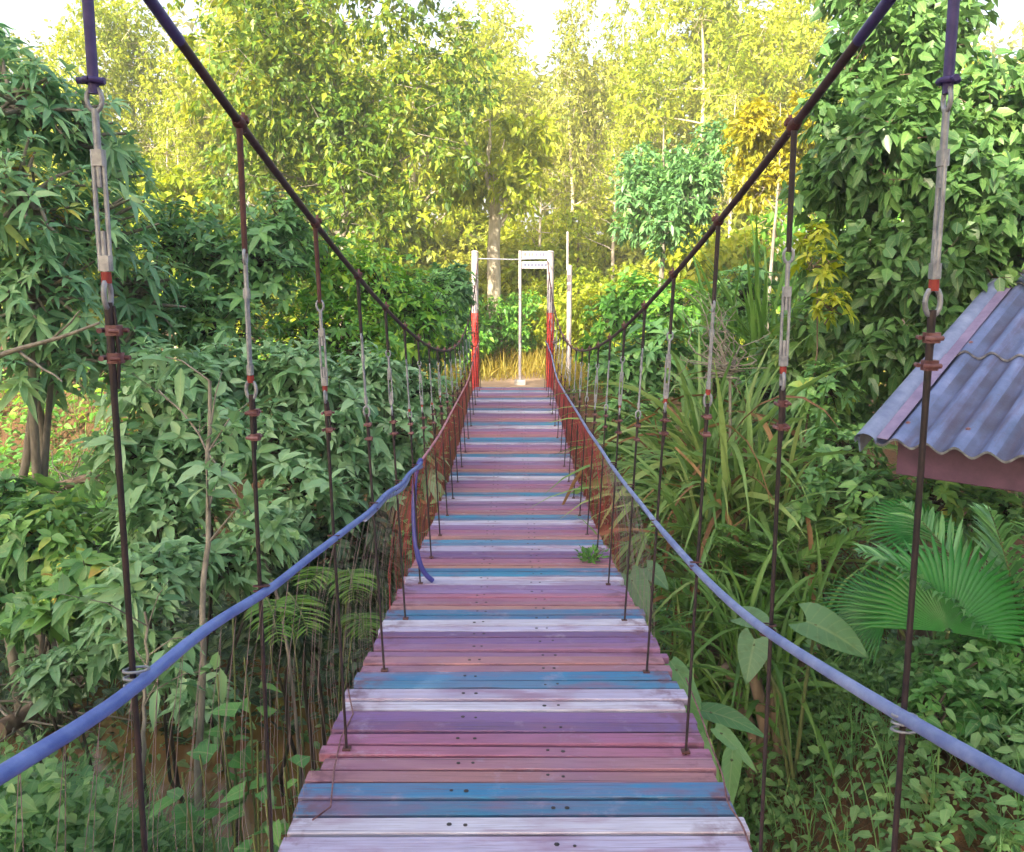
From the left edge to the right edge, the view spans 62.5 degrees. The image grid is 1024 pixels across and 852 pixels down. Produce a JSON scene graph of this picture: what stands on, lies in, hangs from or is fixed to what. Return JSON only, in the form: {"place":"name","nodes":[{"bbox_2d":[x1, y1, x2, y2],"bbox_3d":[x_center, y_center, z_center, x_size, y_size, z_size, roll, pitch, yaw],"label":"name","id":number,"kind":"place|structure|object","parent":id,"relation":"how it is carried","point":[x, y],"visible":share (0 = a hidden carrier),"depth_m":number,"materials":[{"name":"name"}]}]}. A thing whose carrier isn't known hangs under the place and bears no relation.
{"place":"outdoors","nodes":[
{"label":"outdoors","id":0,"kind":"place"},
{"bbox_2d":[0,310,99,381],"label":"bare branch","id":1,"kind":"object","parent":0,"point":[55,337],"visible":1,"depth_m":5.07,"materials":[{"name":"brown plant"}]},
{"bbox_2d":[0,654,703,851],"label":"stream","id":2,"kind":"structure","parent":0,"point":[181,750],"depth_m":7.32,"materials":[{"name":"plant"}]},
{"bbox_2d":[0,292,1023,851],"bbox_3d":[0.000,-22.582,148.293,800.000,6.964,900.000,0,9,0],"label":"ground","id":3,"kind":"structure","parent":0,"point":[960,842],"depth_m":7.91,"materials":[{"name":"green plant"}]},
{"bbox_2d":[2,164,64,349],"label":"bank shrub","id":4,"kind":"object","parent":3,"relation":"on","point":[38,185],"depth_m":21.78,"materials":[{"name":"green plant"}]},
{"bbox_2d":[6,30,85,197],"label":"forest tree","id":5,"kind":"object","parent":3,"relation":"on","point":[36,56],"visible":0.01,"depth_m":26.77,"materials":[{"name":"green plant"}]},
{"bbox_2d":[0,468,138,777],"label":"broad leaf shrub","id":6,"kind":"object","parent":3,"relation":"on","point":[46,538],"visible":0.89,"depth_m":5.76,"materials":[{"name":"green plant"}]},
{"bbox_2d":[1,154,181,324],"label":"bank shrub","id":7,"kind":"object","parent":3,"relation":"on","point":[146,157],"depth_m":18.36,"materials":[{"name":"green plant"}]},
{"bbox_2d":[0,22,206,734],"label":"whorled tree","id":8,"kind":"object","parent":3,"relation":"on","point":[61,236],"visible":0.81,"depth_m":6.90,"materials":[{"name":"green plant"}]},
{"bbox_2d":[29,0,180,189],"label":"forest tree","id":9,"kind":"object","parent":3,"relation":"on","point":[125,44],"visible":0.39,"depth_m":24.68,"materials":[{"name":"yellow plant"}]},
{"bbox_2d":[2,612,242,849],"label":"broad leaf shrub","id":10,"kind":"object","parent":3,"relation":"on","point":[51,682],"visible":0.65,"depth_m":5.05,"materials":[{"name":"green plant"}]},
{"bbox_2d":[30,573,226,814],"bbox_3d":[-1.739,1.533,4.025,0.640,1.911,0.665,0,9,0],"label":"sapling","id":11,"kind":"object","parent":3,"relation":"on","point":[64,584],"visible":0.79,"depth_m":4.12,"materials":[{"name":"green plant"}]},
{"bbox_2d":[0,720,264,851],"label":"ground cover","id":12,"kind":"object","parent":3,"relation":"on","point":[41,787],"visible":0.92,"depth_m":3.05,"materials":[{"name":"green plant"}]},
{"bbox_2d":[67,162,257,350],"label":"bank shrub","id":13,"kind":"object","parent":3,"relation":"on","point":[187,191],"visible":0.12,"depth_m":17.30,"materials":[{"name":"green plant"}]},
{"bbox_2d":[64,330,269,800],"bbox_3d":[-2.384,1.375,6.455,1.160,4.166,1.739,4,10,25],"label":"broad leaf shrub","id":14,"kind":"object","parent":3,"relation":"on","point":[161,447],"visible":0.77,"depth_m":5.94,"materials":[{"name":"green plant"}]},
{"bbox_2d":[135,94,203,357],"bbox_3d":[-7.507,-4.113,18.792,1.892,6.046,1.695,9,13,44],"label":"forest tree","id":15,"kind":"object","parent":3,"relation":"on","point":[165,151],"visible":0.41,"depth_m":18.48,"materials":[{"name":"green plant"}]},
{"bbox_2d":[120,38,226,181],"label":"forest tree","id":16,"kind":"object","parent":3,"relation":"on","point":[192,145],"visible":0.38,"depth_m":23.94,"materials":[{"name":"green plant"}]},
{"bbox_2d":[77,494,315,851],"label":"broad leaf shrub","id":17,"kind":"object","parent":3,"relation":"on","point":[232,568],"visible":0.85,"depth_m":4.94,"materials":[{"name":"green plant"}]},
{"bbox_2d":[98,360,301,791],"bbox_3d":[-1.962,1.507,5.606,1.416,3.886,0.721,7,12,39],"label":"sapling","id":18,"kind":"object","parent":3,"relation":"on","point":[225,411],"visible":0.62,"depth_m":5.42,"materials":[{"name":"green plant"}]},
{"bbox_2d":[129,348,283,851],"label":"sapling","id":19,"kind":"object","parent":3,"relation":"on","point":[161,359],"visible":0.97,"depth_m":4.51,"materials":[{"name":"green plant"}]},
{"bbox_2d":[149,727,273,851],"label":"young plant","id":20,"kind":"object","parent":3,"relation":"on","point":[182,813],"visible":0.92,"depth_m":3.21,"materials":[{"name":"green plant"}]},
{"bbox_2d":[0,509,428,752],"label":"ground cover","id":21,"kind":"object","parent":3,"relation":"on","point":[214,641],"visible":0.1,"depth_m":7.93,"materials":[{"name":"green plant"}]},
{"bbox_2d":[95,185,335,634],"bbox_3d":[-3.045,0.222,9.007,2.305,5.560,2.147,0,9,0],"label":"broad leaf shrub","id":22,"kind":"object","parent":3,"relation":"on","point":[220,268],"visible":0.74,"depth_m":8.55,"materials":[{"name":"green plant"}]},
{"bbox_2d":[0,419,452,851],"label":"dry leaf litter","id":23,"kind":"object","parent":3,"relation":"on","point":[12,739],"visible":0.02,"depth_m":8.33,"materials":[{"name":"brown plant"}]},
{"bbox_2d":[140,172,315,346],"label":"bank shrub","id":24,"kind":"object","parent":3,"relation":"on","point":[255,314],"visible":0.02,"depth_m":19.00,"materials":[{"name":"green plant"}]},
{"bbox_2d":[0,332,466,845],"bbox_3d":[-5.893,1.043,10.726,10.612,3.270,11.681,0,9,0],"label":"ground cover","id":25,"kind":"object","parent":3,"relation":"on","point":[111,746],"visible":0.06,"depth_m":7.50,"materials":[{"name":"green plant"}]},
{"bbox_2d":[3,448,99,493],"bbox_3d":[-6.781,0.752,12.625,1.925,1.196,0.763,2,9,13],"label":"fallen trunk","id":26,"kind":"object","parent":25,"relation":"on","point":[80,479],"visible":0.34,"depth_m":12.71,"materials":[{"name":"brown wood"}]},
{"bbox_2d":[0,641,173,770],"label":"fallen trunk","id":27,"kind":"object","parent":25,"relation":"on","point":[13,721],"visible":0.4,"depth_m":6.09,"materials":[{"name":"brown plant"}]},
{"bbox_2d":[196,618,281,851],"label":"young plant","id":28,"kind":"object","parent":3,"relation":"on","point":[247,753],"visible":0.69,"depth_m":3.87,"materials":[{"name":"green plant"}]},
{"bbox_2d":[144,0,401,343],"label":"forest tree","id":29,"kind":"object","parent":3,"relation":"on","point":[206,118],"visible":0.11,"depth_m":24.80,"materials":[{"name":"green plant"}]},
{"bbox_2d":[247,754,309,851],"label":"young plant","id":30,"kind":"object","parent":3,"relation":"on","point":[298,761],"visible":0.77,"depth_m":2.84,"materials":[{"name":"green plant"}]},
{"bbox_2d":[228,75,330,236],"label":"forest tree","id":31,"kind":"object","parent":3,"relation":"on","point":[285,148],"visible":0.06,"depth_m":22.22,"materials":[{"name":"green plant"}]},
{"bbox_2d":[251,187,359,328],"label":"bank shrub","id":32,"kind":"object","parent":3,"relation":"on","point":[319,236],"visible":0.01,"depth_m":25.92,"materials":[{"name":"green plant"}]},
{"bbox_2d":[213,494,408,796],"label":"broad leaf shrub","id":33,"kind":"object","parent":3,"relation":"on","point":[314,538],"visible":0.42,"depth_m":6.38,"materials":[{"name":"green plant"}]},
{"bbox_2d":[243,566,384,812],"bbox_3d":[-0.953,2.117,4.526,0.633,2.761,1.025,0,9,0],"label":"feather palm","id":34,"kind":"object","parent":3,"relation":"on","point":[279,603],"visible":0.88,"depth_m":4.27,"materials":[{"name":"green plant"}]},
{"bbox_2d":[214,335,416,784],"bbox_3d":[-1.577,1.319,7.014,1.517,4.120,2.234,0,9,0],"label":"broad leaf shrub","id":35,"kind":"object","parent":3,"relation":"on","point":[290,379],"visible":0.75,"depth_m":6.55,"materials":[{"name":"green plant"}]},
{"bbox_2d":[259,255,396,346],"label":"bank shrub","id":36,"kind":"object","parent":3,"relation":"on","point":[289,318],"visible":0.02,"depth_m":18.93,"materials":[{"name":"green plant"}]},
{"bbox_2d":[163,0,506,335],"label":"broadleaf tree","id":37,"kind":"object","parent":3,"relation":"on","point":[271,126],"visible":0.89,"depth_m":16.00,"materials":[{"name":"green plant"}]},
{"bbox_2d":[258,226,464,627],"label":"broad leaf shrub","id":38,"kind":"object","parent":3,"relation":"on","point":[336,274],"visible":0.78,"depth_m":9.55,"materials":[{"name":"green plant"}]},
{"bbox_2d":[317,360,462,650],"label":"broad leaf shrub","id":39,"kind":"object","parent":3,"relation":"on","point":[383,472],"visible":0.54,"depth_m":7.33,"materials":[{"name":"green plant"}]},
{"bbox_2d":[336,189,448,279],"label":"bank shrub","id":40,"kind":"object","parent":3,"relation":"on","point":[414,231],"visible":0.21,"depth_m":25.32,"materials":[{"name":"green plant"}]},
{"bbox_2d":[371,261,433,346],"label":"bank shrub","id":41,"kind":"object","parent":3,"relation":"on","point":[415,267],"visible":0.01,"depth_m":21.38,"materials":[{"name":"green plant"}]},
{"bbox_2d":[322,12,534,247],"bbox_3d":[-3.440,-8.350,28.633,7.565,11.409,6.568,5,10,27],"label":"forest tree","id":42,"kind":"object","parent":3,"relation":"on","point":[413,185],"visible":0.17,"depth_m":28.11,"materials":[{"name":"green plant"}]},
{"bbox_2d":[383,260,483,540],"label":"broad leaf shrub","id":43,"kind":"object","parent":3,"relation":"on","point":[459,289],"visible":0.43,"depth_m":11.14,"materials":[{"name":"green plant"}]},
{"bbox_2d":[396,283,497,368],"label":"bank shrub","id":44,"kind":"object","parent":3,"relation":"on","point":[484,337],"visible":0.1,"depth_m":17.46,"materials":[{"name":"green plant"}]},
{"bbox_2d":[405,211,508,274],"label":"bank shrub","id":45,"kind":"object","parent":3,"relation":"on","point":[459,245],"visible":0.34,"depth_m":27.09,"materials":[{"name":"green plant"}]},
{"bbox_2d":[427,236,529,323],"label":"bank shrub","id":46,"kind":"object","parent":3,"relation":"on","point":[508,248],"visible":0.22,"depth_m":24.50,"materials":[{"name":"green plant"}]},
{"bbox_2d":[435,201,532,324],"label":"bank shrub","id":47,"kind":"object","parent":3,"relation":"on","point":[482,215],"visible":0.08,"depth_m":28.73,"materials":[{"name":"green plant"}]},
{"bbox_2d":[427,0,566,225],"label":"forest tree","id":48,"kind":"object","parent":3,"relation":"on","point":[486,35],"visible":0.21,"depth_m":30.36,"materials":[{"name":"yellow plant"}]},
{"bbox_2d":[430,106,566,363],"bbox_3d":[-0.380,-4.140,19.364,3.170,6.184,2.621,0,9,0],"label":"pale tree","id":49,"kind":"object","parent":3,"relation":"on","point":[516,145],"visible":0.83,"depth_m":18.93,"materials":[{"name":"green plant"}]},
{"bbox_2d":[458,289,544,359],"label":"bank shrub","id":50,"kind":"object","parent":3,"relation":"on","point":[508,333],"visible":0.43,"depth_m":19.49,"materials":[{"name":"green plant"}]},
{"bbox_2d":[130,340,885,431],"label":"dry grass","id":51,"kind":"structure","parent":3,"relation":"on","point":[508,364],"depth_m":16.90,"materials":[{"name":"yellow plant"}]},
{"bbox_2d":[0,0,1023,851],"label":"suspension bridge","id":52,"kind":"structure","parent":3,"relation":"on","point":[514,688],"depth_m":2.78,"materials":[{"name":"paint"}]},
{"bbox_2d":[571,544,608,563],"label":"weed tuft","id":53,"kind":"object","parent":52,"relation":"on","point":[587,554],"visible":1,"depth_m":5.23,"materials":[{"name":"green plant"}]},
{"bbox_2d":[29,0,1023,251],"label":"wood","id":54,"kind":"object","parent":3,"relation":"on","point":[549,78],"visible":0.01,"depth_m":44.40,"materials":[{"name":"yellow plant"}]},
{"bbox_2d":[514,251,546,384],"bbox_3d":[0.351,-1.857,15.459,0.611,2.660,0.200,0,9,0],"label":"sign","id":55,"kind":"object","parent":3,"relation":"on","point":[531,265],"visible":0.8,"depth_m":15.29,"materials":[{"name":"white metal"}]},
{"bbox_2d":[469,241,599,338],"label":"bank shrub","id":56,"kind":"object","parent":3,"relation":"on","point":[510,287],"visible":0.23,"depth_m":22.93,"materials":[{"name":"green plant"}]},
{"bbox_2d":[505,120,578,347],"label":"forest tree","id":57,"kind":"object","parent":3,"relation":"on","point":[562,186],"visible":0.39,"depth_m":23.44,"materials":[{"name":"green plant"}]},
{"bbox_2d":[483,203,616,344],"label":"bank shrub","id":58,"kind":"object","parent":3,"relation":"on","point":[574,249],"visible":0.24,"depth_m":26.61,"materials":[{"name":"green plant"}]},
{"bbox_2d":[514,264,606,353],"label":"bank shrub","id":59,"kind":"object","parent":3,"relation":"on","point":[539,328],"visible":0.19,"depth_m":20.43,"materials":[{"name":"green plant"}]},
{"bbox_2d":[511,0,626,234],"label":"forest tree","id":60,"kind":"object","parent":3,"relation":"on","point":[567,79],"visible":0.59,"depth_m":27.65,"materials":[{"name":"yellow plant"}]},
{"bbox_2d":[566,232,571,373],"bbox_3d":[1.091,-2.116,16.237,0.117,3.176,0.095,0,9,0],"label":"white pole","id":61,"kind":"object","parent":3,"relation":"on","point":[569,306],"visible":0.78,"depth_m":16.16,"materials":[{"name":"paint"}]},
{"bbox_2d":[567,111,641,281],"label":"forest tree","id":62,"kind":"object","parent":3,"relation":"on","point":[607,166],"visible":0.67,"depth_m":22.67,"materials":[{"name":"yellow plant"}]},
{"bbox_2d":[545,271,667,368],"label":"bank shrub","id":63,"kind":"object","parent":3,"relation":"on","point":[582,292],"visible":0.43,"depth_m":17.47,"materials":[{"name":"green plant"}]},
{"bbox_2d":[573,209,656,292],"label":"bank shrub","id":64,"kind":"object","parent":3,"relation":"on","point":[600,250],"visible":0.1,"depth_m":24.63,"materials":[{"name":"green plant"}]},
{"bbox_2d":[570,0,700,219],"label":"forest tree","id":65,"kind":"object","parent":3,"relation":"on","point":[641,33],"visible":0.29,"depth_m":29.46,"materials":[{"name":"yellow plant"}]},
{"bbox_2d":[584,318,692,590],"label":"broad leaf shrub","id":66,"kind":"object","parent":3,"relation":"on","point":[653,350],"visible":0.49,"depth_m":8.97,"materials":[{"name":"green plant"}]},
{"bbox_2d":[574,266,710,431],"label":"broad leaf shrub","id":67,"kind":"object","parent":3,"relation":"on","point":[615,312],"visible":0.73,"depth_m":12.75,"materials":[{"name":"green plant"}]},
{"bbox_2d":[622,560,668,616],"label":"taro plant","id":68,"kind":"object","parent":3,"relation":"on","point":[660,579],"visible":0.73,"depth_m":5.18,"materials":[{"name":"green plant"}]},
{"bbox_2d":[601,260,699,346],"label":"bank shrub","id":69,"kind":"object","parent":3,"relation":"on","point":[629,273],"visible":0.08,"depth_m":19.41,"materials":[{"name":"green plant"}]},
{"bbox_2d":[634,579,690,657],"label":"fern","id":70,"kind":"object","parent":3,"relation":"on","point":[658,593],"visible":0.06,"depth_m":7.00,"materials":[{"name":"green plant"}]},
{"bbox_2d":[575,515,770,799],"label":"strap leaf plant","id":71,"kind":"object","parent":3,"relation":"on","point":[686,652],"visible":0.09,"depth_m":5.76,"materials":[{"name":"green plant"}]},
{"bbox_2d":[606,112,744,388],"bbox_3d":[2.717,-2.789,14.851,2.493,5.093,2.139,-3,9,-17],"label":"broadleaf tree","id":72,"kind":"object","parent":3,"relation":"on","point":[667,197],"visible":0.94,"depth_m":14.21,"materials":[{"name":"green plant"}]},
{"bbox_2d":[608,190,786,285],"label":"bank shrub","id":73,"kind":"object","parent":3,"relation":"on","point":[634,256],"visible":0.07,"depth_m":23.43,"materials":[{"name":"green plant"}]},
{"bbox_2d":[604,0,805,215],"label":"forest tree","id":74,"kind":"object","parent":3,"relation":"on","point":[728,20],"visible":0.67,"depth_m":25.69,"materials":[{"name":"yellow plant"}]},
{"bbox_2d":[532,326,897,683],"bbox_3d":[1.795,0.962,7.450,3.361,3.743,3.722,0,9,0],"label":"strap leaf plant","id":75,"kind":"object","parent":3,"relation":"on","point":[686,440],"visible":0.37,"depth_m":7.04,"materials":[{"name":"green plant"}]},
{"bbox_2d":[665,656,768,804],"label":"broad blade plant","id":76,"kind":"object","parent":3,"relation":"on","point":[723,717],"visible":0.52,"depth_m":3.57,"materials":[{"name":"green plant"}]},
{"bbox_2d":[642,210,794,345],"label":"bank shrub","id":77,"kind":"object","parent":3,"relation":"on","point":[727,256],"visible":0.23,"depth_m":17.80,"materials":[{"name":"green plant"}]},
{"bbox_2d":[674,286,770,682],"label":"leaf plant","id":78,"kind":"object","parent":3,"relation":"on","point":[724,365],"visible":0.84,"depth_m":7.00,"materials":[{"name":"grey plant"}]},
{"bbox_2d":[626,565,830,738],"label":"fern","id":79,"kind":"object","parent":3,"relation":"on","point":[778,615],"visible":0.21,"depth_m":6.01,"materials":[{"name":"green plant"}]},
{"bbox_2d":[687,63,782,245],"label":"forest tree","id":80,"kind":"object","parent":3,"relation":"on","point":[740,101],"visible":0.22,"depth_m":21.02,"materials":[{"name":"yellow plant"}]},
{"bbox_2d":[586,210,904,602],"bbox_3d":[2.720,0.009,9.653,3.983,5.515,4.025,0,9,0],"label":"strap leaf plant","id":81,"kind":"object","parent":3,"relation":"on","point":[756,310],"visible":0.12,"depth_m":8.99,"materials":[{"name":"green plant"}]},
{"bbox_2d":[665,0,841,280],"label":"forest tree","id":82,"kind":"object","parent":3,"relation":"on","point":[795,7],"visible":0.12,"depth_m":27.36,"materials":[{"name":"yellow plant"}]},
{"bbox_2d":[572,331,941,686],"bbox_3d":[2.056,0.955,6.964,3.598,3.476,3.584,0,9,0],"label":"strap leaf plant","id":83,"kind":"object","parent":3,"relation":"on","point":[754,479],"visible":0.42,"depth_m":6.58,"materials":[{"name":"green plant"}]},
{"bbox_2d":[634,508,904,826],"bbox_3d":[1.576,1.479,5.386,2.259,1.985,2.159,6,11,32],"label":"strap leaf plant","id":84,"kind":"object","parent":3,"relation":"on","point":[747,709],"visible":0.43,"depth_m":5.37,"materials":[{"name":"green plant"}]},
{"bbox_2d":[718,85,821,327],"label":"golden shrub","id":85,"kind":"object","parent":3,"relation":"on","point":[754,121],"visible":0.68,"depth_m":13.16,"materials":[{"name":"yellow plant"}]},
{"bbox_2d":[676,264,882,456],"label":"broad leaf shrub","id":86,"kind":"object","parent":3,"relation":"on","point":[864,410],"visible":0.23,"depth_m":9.14,"materials":[{"name":"green plant"}]},
{"bbox_2d":[668,262,902,572],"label":"strap leaf plant","id":87,"kind":"object","parent":3,"relation":"on","point":[778,337],"visible":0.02,"depth_m":8.89,"materials":[{"name":"green plant"}]},
{"bbox_2d":[678,511,896,678],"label":"fern","id":88,"kind":"object","parent":3,"relation":"on","point":[751,562],"visible":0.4,"depth_m":6.09,"materials":[{"name":"green plant"}]},
{"bbox_2d":[690,198,902,348],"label":"bank shrub","id":89,"kind":"object","parent":3,"relation":"on","point":[778,265],"visible":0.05,"depth_m":17.79,"materials":[{"name":"green plant"}]},
{"bbox_2d":[574,423,1020,779],"bbox_3d":[3.289,1.602,9.170,6.056,2.718,8.095,0,9,0],"label":"ground cover","id":90,"kind":"object","parent":3,"relation":"on","point":[894,633],"visible":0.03,"depth_m":10.07,"materials":[{"name":"green plant"}]},
{"bbox_2d":[730,602,869,805],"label":"taro plant","id":91,"kind":"object","parent":3,"relation":"on","point":[825,626],"visible":0.73,"depth_m":4.54,"materials":[{"name":"green plant"}]},
{"bbox_2d":[790,221,858,593],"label":"yellow leaf shrub","id":92,"kind":"object","parent":3,"relation":"on","point":[803,244],"visible":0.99,"depth_m":6.99,"materials":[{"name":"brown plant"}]},
{"bbox_2d":[706,615,1023,851],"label":"ground cover","id":93,"kind":"object","parent":3,"relation":"on","point":[886,684],"visible":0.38,"depth_m":4.22,"materials":[{"name":"green plant"}]},
{"bbox_2d":[774,24,989,239],"bbox_3d":[12.278,-8.769,27.176,6.191,12.871,5.390,9,12,44],"label":"forest tree","id":94,"kind":"object","parent":3,"relation":"on","point":[803,48],"visible":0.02,"depth_m":26.87,"materials":[{"name":"yellow plant"}]},
{"bbox_2d":[748,0,1023,649],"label":"climber covered tree","id":95,"kind":"object","parent":3,"relation":"on","point":[867,172],"visible":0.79,"depth_m":7.25,"materials":[{"name":"green plant"}]},
{"bbox_2d":[784,359,1023,597],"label":"broad leaf shrub","id":96,"kind":"object","parent":3,"relation":"on","point":[954,499],"visible":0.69,"depth_m":6.43,"materials":[{"name":"green plant"}]},
{"bbox_2d":[815,497,1023,669],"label":"fan palm","id":97,"kind":"object","parent":3,"relation":"on","point":[877,596],"visible":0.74,"depth_m":4.33,"materials":[{"name":"green plant"}]},
{"bbox_2d":[852,501,1023,651],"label":"feather palm","id":98,"kind":"object","parent":3,"relation":"on","point":[989,540],"visible":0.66,"depth_m":4.41,"materials":[{"name":"green plant"}]},
{"bbox_2d":[854,258,1023,491],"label":"hut","id":99,"kind":"object","parent":3,"relation":"on","point":[975,431],"visible":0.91,"depth_m":5.47,"materials":[{"name":"blue metal"}]},
{"bbox_2d":[907,620,1023,767],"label":"broad leaf shrub","id":100,"kind":"object","parent":3,"relation":"on","point":[937,699],"visible":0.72,"depth_m":4.09,"materials":[{"name":"green plant"}]},
{"bbox_2d":[0,0,1023,250],"label":"sky","id":101,"kind":"structure","parent":0,"point":[25,16],"materials":[{"name":"white"}]},
{"bbox_2d":[469,359,557,388],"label":"path","id":102,"kind":"structure","parent":0,"point":[533,381],"depth_m":16.02,"materials":[{"name":"soil"}]}
]}

